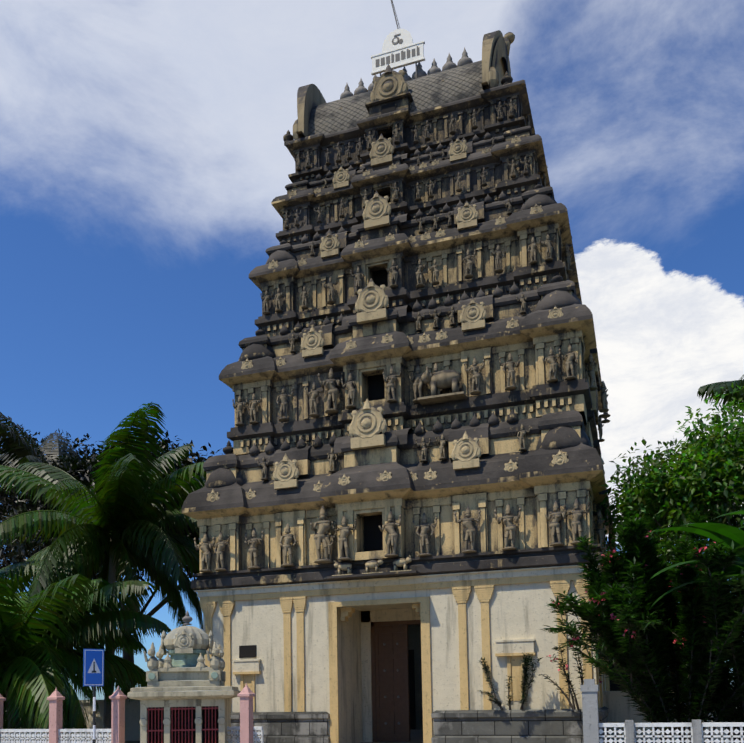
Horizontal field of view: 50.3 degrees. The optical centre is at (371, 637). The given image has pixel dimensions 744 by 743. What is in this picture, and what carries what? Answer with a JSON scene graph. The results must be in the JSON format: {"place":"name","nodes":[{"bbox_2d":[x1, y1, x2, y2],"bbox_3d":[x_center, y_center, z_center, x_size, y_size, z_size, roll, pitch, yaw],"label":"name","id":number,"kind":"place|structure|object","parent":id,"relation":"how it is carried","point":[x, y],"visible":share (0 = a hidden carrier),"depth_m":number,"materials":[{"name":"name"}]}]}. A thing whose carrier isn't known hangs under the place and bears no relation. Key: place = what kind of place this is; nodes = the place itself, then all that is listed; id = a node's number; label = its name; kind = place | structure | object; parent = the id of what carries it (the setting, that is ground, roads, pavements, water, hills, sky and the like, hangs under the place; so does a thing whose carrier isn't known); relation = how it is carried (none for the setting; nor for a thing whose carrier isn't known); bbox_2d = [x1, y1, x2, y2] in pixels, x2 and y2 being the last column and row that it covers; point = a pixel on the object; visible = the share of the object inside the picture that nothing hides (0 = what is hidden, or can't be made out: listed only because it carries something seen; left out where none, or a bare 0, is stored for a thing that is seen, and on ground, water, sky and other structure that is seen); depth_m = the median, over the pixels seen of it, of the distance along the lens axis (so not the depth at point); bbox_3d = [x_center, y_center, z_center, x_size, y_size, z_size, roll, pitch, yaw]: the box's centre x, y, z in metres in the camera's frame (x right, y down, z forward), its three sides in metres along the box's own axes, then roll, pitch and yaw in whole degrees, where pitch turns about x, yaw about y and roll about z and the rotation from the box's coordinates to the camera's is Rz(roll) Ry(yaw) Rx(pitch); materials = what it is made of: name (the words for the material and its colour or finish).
{"place":"outdoors","nodes":[
{"label":"outdoors","id":0,"kind":"place"},
{"bbox_2d":[0,0,743,699],"label":"sky","id":1,"kind":"structure","parent":0,"point":[144,157],"materials":[{"name":"blue"}]},
{"bbox_2d":[125,729,730,742],"bbox_3d":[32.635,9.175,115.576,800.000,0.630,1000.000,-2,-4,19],"label":"ground","id":2,"kind":"structure","parent":0,"point":[416,736],"depth_m":24.98,"materials":[{"name":"concrete"}]},
{"bbox_2d":[0,574,97,739],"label":"young coconut palm","id":3,"kind":"object","parent":2,"relation":"on","point":[12,648],"visible":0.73,"depth_m":20.36,"materials":[{"name":"green plant"}]},
{"bbox_2d":[0,412,101,578],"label":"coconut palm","id":4,"kind":"object","parent":2,"relation":"on","point":[28,453],"visible":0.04,"depth_m":33.87,"materials":[{"name":"green plant"}]},
{"bbox_2d":[0,422,103,609],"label":"mango tree","id":5,"kind":"object","parent":2,"relation":"on","point":[5,498],"visible":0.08,"depth_m":40.40,"materials":[{"name":"green plant"}]},
{"bbox_2d":[0,560,119,733],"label":"young coconut palm","id":6,"kind":"object","parent":2,"relation":"on","point":[10,571],"visible":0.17,"depth_m":23.86,"materials":[{"name":"green plant"}]},
{"bbox_2d":[1,578,170,740],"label":"young coconut palm","id":7,"kind":"object","parent":2,"relation":"on","point":[98,626],"visible":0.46,"depth_m":22.92,"materials":[{"name":"green plant"}]},
{"bbox_2d":[83,649,103,742],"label":"pedestrian crossing sign","id":8,"kind":"object","parent":2,"relation":"on","point":[93,667],"visible":1,"depth_m":16.96,"materials":[{"name":"blue metal"}]},
{"bbox_2d":[0,402,206,740],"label":"coconut palm","id":9,"kind":"object","parent":2,"relation":"on","point":[126,517],"visible":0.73,"depth_m":25.67,"materials":[{"name":"green plant"}]},
{"bbox_2d":[0,427,220,698],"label":"dark tree behind palms","id":10,"kind":"object","parent":2,"relation":"on","point":[76,469],"visible":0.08,"depth_m":30.92,"materials":[{"name":"green plant"}]},
{"bbox_2d":[127,611,240,742],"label":"wayside shrine","id":11,"kind":"object","parent":2,"relation":"on","point":[186,695],"visible":1,"depth_m":17.04,"materials":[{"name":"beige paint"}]},
{"bbox_2d":[0,679,743,742],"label":"compound fence","id":12,"kind":"object","parent":2,"relation":"on","point":[589,689],"visible":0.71,"depth_m":16.20,"materials":[{"name":"concrete"}]},
{"bbox_2d":[6,690,739,740],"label":"compound wall","id":13,"kind":"structure","parent":2,"relation":"on","point":[620,709],"depth_m":22.21,"materials":[{"name":"paint"}]},
{"bbox_2d":[181,0,615,742],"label":"temple tower","id":14,"kind":"structure","parent":2,"relation":"on","point":[411,380],"depth_m":22.09,"materials":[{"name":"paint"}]},
{"bbox_2d":[478,653,542,709],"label":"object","id":15,"kind":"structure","parent":14,"relation":"attached to","point":[524,680],"depth_m":19.94,"materials":[{"name":"green plant"}]},
{"bbox_2d":[538,636,609,709],"bbox_3d":[4.880,0.764,19.566,1.407,2.015,3.433,-4,-5,40],"label":"wall weed","id":16,"kind":"object","parent":14,"relation":"on","point":[564,674],"depth_m":18.93,"materials":[{"name":"green plant"}]},
{"bbox_2d":[408,604,684,729],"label":"mandapa hall","id":17,"kind":"structure","parent":2,"relation":"on","point":[415,678],"depth_m":31.82,"materials":[{"name":"paint"}]},
{"bbox_2d":[540,512,743,742],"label":"oleander shrub","id":18,"kind":"object","parent":2,"relation":"on","point":[632,640],"visible":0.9,"depth_m":15.22,"materials":[{"name":"green plant"}]},
{"bbox_2d":[594,380,743,578],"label":"broadleaf tree","id":19,"kind":"object","parent":2,"relation":"on","point":[703,474],"visible":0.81,"depth_m":19.06,"materials":[{"name":"green plant"}]},
{"bbox_2d":[646,522,743,607],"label":"banana plant","id":20,"kind":"object","parent":2,"relation":"on","point":[718,532],"visible":0.52,"depth_m":14.30,"materials":[{"name":"green plant"}]},
{"bbox_2d":[649,535,743,742],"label":"oleander shrub","id":21,"kind":"object","parent":2,"relation":"on","point":[679,549],"visible":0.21,"depth_m":15.58,"materials":[{"name":"green plant"}]},
{"bbox_2d":[697,375,743,502],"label":"coconut palm","id":22,"kind":"object","parent":2,"relation":"on","point":[712,388],"visible":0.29,"depth_m":25.95,"materials":[{"name":"green plant"}]},
{"bbox_2d":[711,510,743,577],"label":"banana plant","id":23,"kind":"object","parent":2,"relation":"on","point":[739,512],"visible":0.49,"depth_m":14.88,"materials":[{"name":"green plant"}]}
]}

